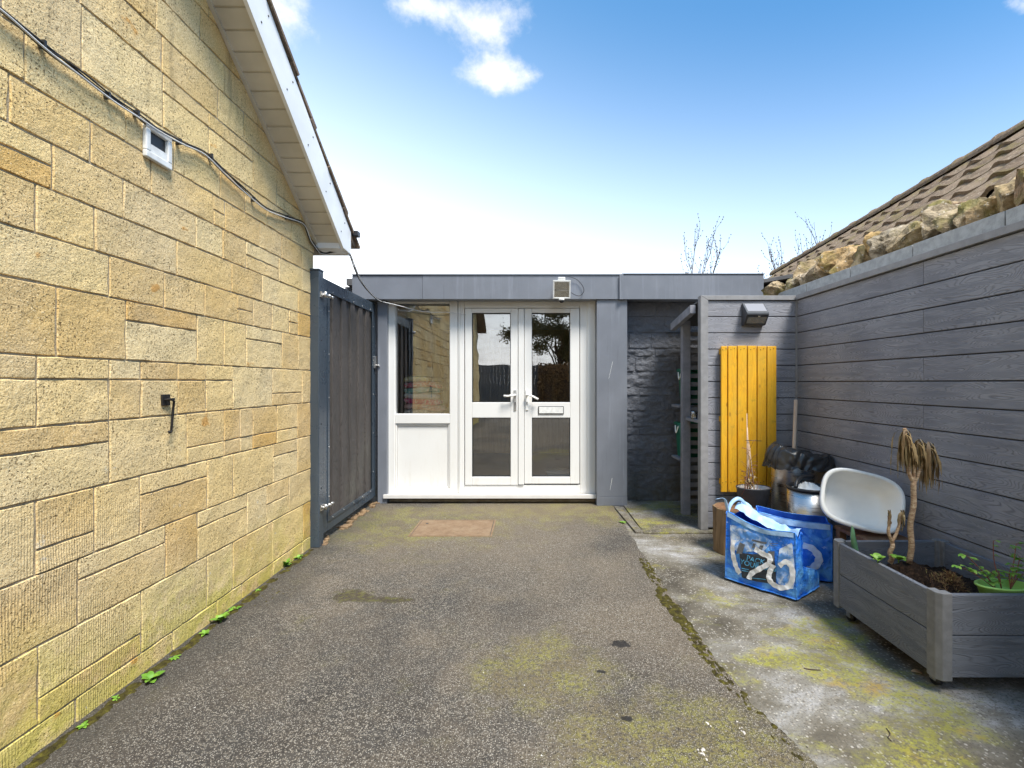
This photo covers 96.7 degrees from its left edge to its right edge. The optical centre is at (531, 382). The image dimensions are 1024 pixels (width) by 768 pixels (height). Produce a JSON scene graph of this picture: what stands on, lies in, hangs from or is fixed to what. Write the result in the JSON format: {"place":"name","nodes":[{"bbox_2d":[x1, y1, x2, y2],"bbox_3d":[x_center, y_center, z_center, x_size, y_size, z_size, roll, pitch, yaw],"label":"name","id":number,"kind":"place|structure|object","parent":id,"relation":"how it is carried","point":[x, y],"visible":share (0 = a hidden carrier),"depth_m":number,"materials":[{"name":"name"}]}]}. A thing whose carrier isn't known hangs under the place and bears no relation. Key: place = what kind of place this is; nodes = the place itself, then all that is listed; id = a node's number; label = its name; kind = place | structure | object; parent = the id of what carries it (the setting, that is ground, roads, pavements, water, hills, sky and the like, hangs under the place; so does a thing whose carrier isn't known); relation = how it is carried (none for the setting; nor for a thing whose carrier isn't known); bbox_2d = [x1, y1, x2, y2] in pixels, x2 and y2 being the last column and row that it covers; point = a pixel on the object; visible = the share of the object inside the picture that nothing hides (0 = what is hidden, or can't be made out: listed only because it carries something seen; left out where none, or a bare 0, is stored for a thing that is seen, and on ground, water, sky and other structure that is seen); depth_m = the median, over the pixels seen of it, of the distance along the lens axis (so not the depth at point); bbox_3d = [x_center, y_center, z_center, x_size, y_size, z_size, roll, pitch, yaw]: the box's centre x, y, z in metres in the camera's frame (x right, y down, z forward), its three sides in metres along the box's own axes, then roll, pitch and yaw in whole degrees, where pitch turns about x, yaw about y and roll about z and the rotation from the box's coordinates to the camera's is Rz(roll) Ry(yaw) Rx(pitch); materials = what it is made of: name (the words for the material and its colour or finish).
{"place":"outdoors","nodes":[
{"label":"outdoors","id":0,"kind":"place"},
{"bbox_2d":[404,375,446,412],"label":"folded blankets","id":1,"kind":"object","parent":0,"point":[421,394],"visible":0.91,"depth_m":4.92,"materials":[{"name":"multicoloured fabric"}]},
{"bbox_2d":[16,501,935,767],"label":"driveway","id":2,"kind":"structure","parent":0,"point":[568,668],"depth_m":2.00,"materials":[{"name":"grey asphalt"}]},
{"bbox_2d":[77,720,88,728],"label":"weed","id":3,"kind":"object","parent":2,"relation":"on","point":[83,724],"visible":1,"depth_m":1.68,"materials":[{"name":"green plant"}]},
{"bbox_2d":[141,670,165,682],"bbox_3d":[-1.619,1.261,1.933,0.081,0.037,0.080,0,0,-18],"label":"weed","id":4,"kind":"object","parent":2,"relation":"on","point":[151,676],"visible":1,"depth_m":1.94,"materials":[{"name":"green plant"}]},
{"bbox_2d":[23,549,313,767],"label":"moss wall foot","id":5,"kind":"object","parent":2,"relation":"on","point":[43,756],"visible":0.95,"depth_m":1.89},
{"bbox_2d":[169,654,180,659],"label":"weed","id":6,"kind":"object","parent":2,"relation":"on","point":[174,657],"visible":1,"depth_m":2.10,"materials":[{"name":"green plant"}]},
{"bbox_2d":[200,629,208,636],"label":"weed","id":7,"kind":"object","parent":2,"relation":"on","point":[203,632],"visible":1,"depth_m":2.29,"materials":[{"name":"green plant"}]},
{"bbox_2d":[210,611,228,621],"bbox_3d":[-1.652,1.254,2.413,0.081,0.052,0.079,0,0,18],"label":"weed","id":8,"kind":"object","parent":2,"relation":"on","point":[220,617],"visible":1,"depth_m":2.42,"materials":[{"name":"green plant"}]},
{"bbox_2d":[283,558,292,566],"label":"weed","id":9,"kind":"object","parent":2,"relation":"on","point":[286,562],"visible":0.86,"depth_m":3.14,"materials":[{"name":"green plant"}]},
{"bbox_2d":[310,268,323,547],"bbox_3d":[-1.670,0.195,3.538,0.082,2.150,0.081,0,0,0],"label":"gate post","id":10,"kind":"object","parent":2,"relation":"on","point":[316,407],"visible":1,"depth_m":3.50,"materials":[{"name":"grey metal"}]},
{"bbox_2d":[320,278,379,533],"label":"side gate","id":11,"kind":"structure","parent":10,"relation":"attached to","point":[350,365],"depth_m":4.09,"materials":[{"name":"grey"}]},
{"bbox_2d":[322,501,379,544],"bbox_3d":[-1.653,1.262,4.190,0.129,0.025,1.273,0,0,0],"label":"loose mortar rubble","id":12,"kind":"object","parent":2,"relation":"on","point":[353,517],"visible":0.98,"depth_m":4.20,"materials":[{"name":"beige stone"}]},
{"bbox_2d":[408,520,495,536],"bbox_3d":[-0.672,1.272,3.980,0.695,0.016,0.450,0,0,0],"label":"manhole cover","id":13,"kind":"object","parent":2,"relation":"on","point":[454,528],"visible":1,"depth_m":3.95,"materials":[{"name":"brown concrete"}]},
{"bbox_2d":[697,748,707,760],"bbox_3d":[0.588,1.268,1.555,0.029,0.002,0.056,0,0,0],"label":"bird dropping","id":14,"kind":"object","parent":2,"relation":"on","point":[702,750],"visible":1,"depth_m":1.56,"materials":[{"name":"white"}]},
{"bbox_2d":[639,558,803,760],"bbox_3d":[0.837,1.269,2.255,0.155,0.009,2.103,0,0,-5],"label":"moss along joint","id":15,"kind":"object","parent":2,"relation":"on","point":[675,611],"visible":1,"depth_m":2.33,"materials":[{"name":"green plant"}]},
{"bbox_2d":[546,468,568,474],"bbox_3d":[0.325,1.124,5.250,0.315,0.232,0.247,0,0,0],"label":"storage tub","id":16,"kind":"object","parent":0,"point":[558,471],"visible":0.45,"depth_m":5.17,"materials":[{"name":"grey plastic"}]},
{"bbox_2d":[272,0,1023,288],"label":"sky","id":17,"kind":"structure","parent":0,"point":[456,136],"materials":[{"name":"blue"}]},
{"bbox_2d":[615,506,1023,767],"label":"concrete path","id":18,"kind":"structure","parent":0,"point":[972,722],"depth_m":1.94,"materials":[{"name":"grey concrete"}]},
{"bbox_2d":[614,506,643,533],"bbox_3d":[0.900,1.276,4.260,0.070,0.028,0.804,0,0,-3],"label":"edging strip","id":19,"kind":"object","parent":18,"relation":"on","point":[633,525],"visible":0.91,"depth_m":4.15,"materials":[{"name":"concrete"}]},
{"bbox_2d":[624,501,712,533],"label":"concrete slab","id":20,"kind":"structure","parent":18,"relation":"on","point":[658,517],"depth_m":4.27,"materials":[{"name":"grey concrete"}]},
{"bbox_2d":[670,301,697,514],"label":"slatted store","id":21,"kind":"structure","parent":20,"relation":"on","point":[686,319],"depth_m":4.36,"materials":[{"name":"wood"}]},
{"bbox_2d":[674,422,697,456],"bbox_3d":[1.592,0.567,4.550,0.300,0.340,0.214,0,0,0],"label":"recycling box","id":22,"kind":"object","parent":21,"relation":"in","point":[678,430],"visible":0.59,"depth_m":4.50,"materials":[{"name":"green plastic"}]},
{"bbox_2d":[677,369,697,404],"bbox_3d":[1.672,0.039,4.550,0.400,0.360,0.214,0,0,0],"label":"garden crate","id":23,"kind":"object","parent":21,"relation":"in","point":[691,380],"visible":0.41,"depth_m":4.47,"materials":[{"name":"green plastic"}]},
{"bbox_2d":[698,296,795,529],"bbox_3d":[1.872,0.261,3.941,0.832,2.019,0.069,0,0,0],"label":"clad screen","id":24,"kind":"object","parent":20,"relation":"on","point":[719,321],"visible":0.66,"depth_m":3.92,"materials":[{"name":"grey"}]},
{"bbox_2d":[719,346,775,491],"bbox_3d":[1.848,0.309,3.889,0.468,1.248,0.057,0,0,0],"label":"yellow board panel","id":25,"kind":"object","parent":24,"relation":"attached to","point":[748,386],"visible":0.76,"depth_m":3.86,"materials":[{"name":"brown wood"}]},
{"bbox_2d":[741,303,768,325],"bbox_3d":[1.902,-0.584,3.865,0.187,0.196,0.108,0,0,0],"label":"solar lamp","id":26,"kind":"object","parent":24,"relation":"attached to","point":[754,314],"visible":1,"depth_m":3.85,"materials":[{"name":"grey plastic"}]},
{"bbox_2d":[712,502,755,555],"bbox_3d":[1.559,1.111,3.463,0.342,0.337,0.304,0,0,0],"label":"log stump","id":27,"kind":"object","parent":18,"relation":"on","point":[719,526],"visible":0.38,"depth_m":3.41,"materials":[{"name":"brown wood"}]},
{"bbox_2d":[736,484,770,507],"bbox_3d":[1.708,0.871,3.500,0.256,0.142,0.194,0,0,0],"label":"oval pot","id":28,"kind":"object","parent":27,"relation":"on","point":[758,496],"visible":0.86,"depth_m":3.43,"materials":[{"name":"grey plastic"}]},
{"bbox_2d":[740,427,758,493],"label":"dead stems","id":29,"kind":"object","parent":28,"relation":"in","point":[748,483],"visible":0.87,"depth_m":3.50,"materials":[{"name":"brown plant"}]},
{"bbox_2d":[718,497,819,599],"bbox_3d":[1.496,1.006,2.897,0.367,0.522,0.517,0,0,-45],"label":"shopping bag","id":30,"kind":"object","parent":18,"relation":"on","point":[763,553],"visible":1,"depth_m":2.79,"materials":[{"name":"blue plastic"}]},
{"bbox_2d":[771,467,813,511],"bbox_3d":[2.020,0.940,3.520,0.300,0.660,0.300,0,0,0],"label":"steel bin","id":31,"kind":"object","parent":18,"relation":"on","point":[780,479],"visible":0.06,"depth_m":3.45,"materials":[{"name":"silver metal"}]},
{"bbox_2d":[762,441,835,471],"bbox_3d":[2.068,0.562,3.520,0.524,0.203,0.391,0,0,0],"label":"bin liner","id":32,"kind":"object","parent":31,"relation":"in","point":[777,456],"visible":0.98,"depth_m":3.38,"materials":[{"name":"black plastic"}]},
{"bbox_2d":[756,505,832,581],"bbox_3d":[1.723,1.054,3.008,0.463,0.426,0.142,0,0,17],"label":"shopping bag","id":33,"kind":"object","parent":18,"relation":"on","point":[817,536],"visible":0.48,"depth_m":2.92,"materials":[{"name":"blue plastic"}]},
{"bbox_2d":[792,400,797,448],"bbox_3d":[2.102,0.706,3.734,0.242,1.129,0.158,0,0,0],"label":"broom","id":34,"kind":"object","parent":18,"relation":"on","point":[794,424],"visible":0.2,"depth_m":3.77,"materials":[{"name":"grey wood"}]},
{"bbox_2d":[785,475,830,523],"bbox_3d":[1.949,0.961,3.200,0.290,0.611,0.290,0,0,0],"label":"steel bin","id":35,"kind":"object","parent":18,"relation":"on","point":[803,501],"visible":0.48,"depth_m":3.11,"materials":[{"name":"silver metal"}]},
{"bbox_2d":[798,481,820,489],"bbox_3d":[1.949,0.728,3.200,0.196,0.068,0.196,0,0,0],"label":"white plastic bag","id":36,"kind":"object","parent":35,"relation":"in","point":[808,486],"visible":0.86,"depth_m":3.17,"materials":[{"name":"white plastic"}]},
{"bbox_2d":[834,525,907,539],"bbox_3d":[2.065,1.087,2.750,0.270,0.365,0.300,0,0,0],"label":"wooden stool","id":37,"kind":"object","parent":18,"relation":"on","point":[842,531],"visible":0.11,"depth_m":2.73,"materials":[{"name":"brown wood"}]},
{"bbox_2d":[819,468,905,533],"bbox_3d":[2.007,0.708,2.785,0.451,0.361,0.225,0,0,18],"label":"washing up basin","id":38,"kind":"object","parent":37,"relation":"on","point":[860,500],"visible":0.96,"depth_m":2.82,"materials":[{"name":"white plastic"}]},
{"bbox_2d":[778,204,1023,568],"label":"clad wall","id":39,"kind":"structure","parent":18,"relation":"on","point":[923,340],"depth_m":2.58,"materials":[{"name":"grey wood"}]},
{"bbox_2d":[833,538,1023,684],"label":"planter","id":40,"kind":"object","parent":18,"relation":"on","point":[941,635],"visible":0.88,"depth_m":2.00,"materials":[{"name":"grey wood"}]},
{"bbox_2d":[850,526,858,550],"bbox_3d":[1.750,0.861,2.460,0.044,0.178,0.030,0,0,0],"label":"aloe leaf","id":41,"kind":"object","parent":40,"relation":"in","point":[854,544],"visible":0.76,"depth_m":2.45,"materials":[{"name":"green plant"}]},
{"bbox_2d":[870,553,884,562],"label":"planter weed","id":42,"kind":"object","parent":40,"relation":"on","point":[877,556],"visible":1,"depth_m":2.21,"materials":[{"name":"green plant"}]},
{"bbox_2d":[887,510,907,563],"bbox_3d":[1.809,0.761,2.242,0.101,0.271,0.043,0,0,0],"label":"cane plant","id":43,"kind":"object","parent":40,"relation":"in","point":[900,521],"visible":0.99,"depth_m":2.24,"materials":[{"name":"brown plant"}]},
{"bbox_2d":[889,554,905,562],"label":"planter weed","id":44,"kind":"object","parent":40,"relation":"in","point":[897,557],"visible":1,"depth_m":2.20,"materials":[{"name":"green plant"}]},
{"bbox_2d":[890,428,942,563],"bbox_3d":[1.880,0.552,2.216,0.210,0.662,0.117,0,0,0],"label":"cane plant","id":45,"kind":"object","parent":40,"relation":"on","point":[921,456],"visible":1,"depth_m":2.21,"materials":[{"name":"brown plant"}]},
{"bbox_2d":[923,567,973,592],"bbox_3d":[1.886,0.924,2.047,0.280,0.151,0.265,0,0,-20],"label":"dry moss clump","id":46,"kind":"object","parent":40,"relation":"on","point":[953,576],"visible":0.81,"depth_m":2.05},
{"bbox_2d":[974,578,1023,592],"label":"lime pot","id":47,"kind":"object","parent":40,"relation":"in","point":[983,586],"visible":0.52,"depth_m":1.95,"materials":[{"name":"green plastic"}]},
{"bbox_2d":[952,554,996,587],"bbox_3d":[1.886,0.809,1.943,0.188,0.146,0.069,0,0,0],"label":"rose seedling","id":48,"kind":"object","parent":47,"relation":"in","point":[963,556],"visible":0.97,"depth_m":1.94,"materials":[{"name":"green plant"}]},
{"bbox_2d":[979,540,1004,588],"bbox_3d":[1.979,0.777,1.948,0.104,0.208,0.059,0,0,0],"label":"rose seedling","id":49,"kind":"object","parent":47,"relation":"in","point":[996,575],"visible":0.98,"depth_m":1.95,"materials":[{"name":"green plant"}]},
{"bbox_2d":[998,542,1023,588],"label":"rose seedling","id":50,"kind":"object","parent":47,"relation":"in","point":[1012,574],"visible":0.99,"depth_m":1.94,"materials":[{"name":"green plant"}]},
{"label":"ground","id":51,"kind":"structure","parent":0,"visible":0},
{"bbox_2d":[0,0,359,767],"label":"stone house","id":52,"kind":"structure","parent":51,"relation":"on","point":[136,538],"depth_m":1.99,"materials":[{"name":"beige stone"}]},
{"bbox_2d":[37,39,46,48],"bbox_3d":[-1.687,-1.168,1.570,0.025,0.028,0.008,0,0,0],"label":"cable clip","id":53,"kind":"object","parent":52,"relation":"attached to","point":[45,42],"visible":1,"depth_m":1.57,"materials":[{"name":"black plastic"}]},
{"bbox_2d":[103,91,110,99],"bbox_3d":[-1.687,-1.142,1.809,0.025,0.028,0.008,0,0,0],"label":"cable clip","id":54,"kind":"object","parent":52,"relation":"attached to","point":[105,97],"visible":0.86,"depth_m":1.81,"materials":[{"name":"black plastic"}]},
{"bbox_2d":[143,124,171,170],"bbox_3d":[-1.690,-1.068,2.060,0.020,0.151,0.144,0,0,0],"label":"vent box","id":55,"kind":"object","parent":52,"relation":"attached to","point":[157,147],"visible":0.97,"depth_m":2.05,"materials":[{"name":"white paint"}]},
{"bbox_2d":[161,394,174,433],"bbox_3d":[-1.681,0.146,2.112,0.038,0.183,0.050,0,0,0],"label":"gate hook","id":56,"kind":"object","parent":52,"relation":"attached to","point":[166,399],"visible":1,"depth_m":2.12,"materials":[{"name":"black metal"}]},
{"bbox_2d":[0,6,382,301],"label":"cable","id":57,"kind":"object","parent":52,"relation":"attached to","point":[75,68],"visible":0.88,"depth_m":1.96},
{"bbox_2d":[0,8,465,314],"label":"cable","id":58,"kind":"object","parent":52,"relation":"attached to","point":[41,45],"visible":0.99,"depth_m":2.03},
{"bbox_2d":[352,231,359,237],"bbox_3d":[-1.461,-1.240,3.797,0.050,0.044,0.065,0,0,0],"label":"security sensor","id":59,"kind":"object","parent":52,"relation":"attached to","point":[356,234],"visible":1,"depth_m":3.77,"materials":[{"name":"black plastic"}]},
{"bbox_2d":[345,273,764,505],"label":"annexe","id":60,"kind":"structure","parent":51,"relation":"on","point":[637,361],"depth_m":4.88,"materials":[{"name":"grey paint"}]},
{"bbox_2d":[388,301,457,492],"bbox_3d":[-1.159,0.154,4.884,0.750,2.048,0.092,0,0,0],"label":"side window","id":61,"kind":"structure","parent":60,"relation":"attached to","point":[423,452],"depth_m":4.86,"materials":[{"name":"white plastic"}]},
{"bbox_2d":[383,493,595,498],"bbox_3d":[-0.424,1.192,4.843,2.248,0.040,0.175,0,0,0],"label":"door sill","id":62,"kind":"structure","parent":60,"relation":"attached to","point":[489,496],"depth_m":4.75,"materials":[{"name":"white plastic"}]},
{"bbox_2d":[458,301,595,493],"bbox_3d":[-0.044,0.154,4.850,1.471,2.048,0.160,0,0,0],"label":"double door","id":63,"kind":"structure","parent":60,"relation":"attached to","point":[520,409],"depth_m":4.84,"materials":[{"name":"white plastic"}]},
{"bbox_2d":[465,308,517,484],"bbox_3d":[-0.423,0.149,4.835,0.565,1.880,0.130,0,0,0],"label":"door leaf","id":64,"kind":"structure","parent":63,"relation":"in","point":[472,409],"depth_m":4.84,"materials":[{"name":"white plastic"}]},
{"bbox_2d":[524,308,578,483],"bbox_3d":[0.221,0.142,4.835,0.586,1.866,0.130,0,0,0],"label":"door leaf","id":65,"kind":"structure","parent":63,"relation":"in","point":[570,409],"depth_m":4.84,"materials":[{"name":"white plastic"}]},
{"bbox_2d":[553,276,583,302],"bbox_3d":[0.380,-0.941,4.596,0.327,0.284,0.169,0,0,0],"label":"floodlight","id":66,"kind":"object","parent":60,"relation":"attached to","point":[561,289],"visible":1,"depth_m":4.55,"materials":[{"name":"white paint"}]},
{"bbox_2d":[680,216,730,272],"bbox_3d":[5.614,-1.968,13.846,1.640,6.480,1.700,0,0,-15],"label":"bare tree","id":67,"kind":"object","parent":51,"relation":"on","point":[717,256],"visible":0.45,"depth_m":13.80,"materials":[{"name":"plant"}]},
{"bbox_2d":[764,274,792,286],"bbox_3d":[3.325,-0.074,7.000,1.350,2.888,2.200,0,0,0],"label":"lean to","id":68,"kind":"object","parent":51,"relation":"on","point":[782,279],"visible":0.04,"depth_m":5.90,"materials":[{"name":"metal"}]},
{"bbox_2d":[757,230,825,278],"bbox_3d":[7.776,-1.602,12.890,2.157,5.749,2.267,0,0,0],"label":"bare tree","id":69,"kind":"object","parent":51,"relation":"on","point":[771,261],"visible":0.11,"depth_m":13.45,"materials":[{"name":"plant"}]},
{"bbox_2d":[769,212,831,268],"bbox_3d":[8.589,-2.069,13.644,1.830,6.680,2.290,0,0,0],"label":"bare tree","id":70,"kind":"object","parent":51,"relation":"on","point":[800,242],"visible":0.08,"depth_m":14.21,"materials":[{"name":"plant"}]},
{"bbox_2d":[761,168,1023,295],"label":"rubble wall","id":71,"kind":"structure","parent":51,"relation":"on","point":[940,216],"depth_m":2.99,"materials":[{"name":"stone"}]},
{"bbox_2d":[769,120,1023,285],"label":"tiled outbuilding","id":72,"kind":"structure","parent":51,"relation":"on","point":[984,169],"depth_m":4.16,"materials":[{"name":"brown tile"}]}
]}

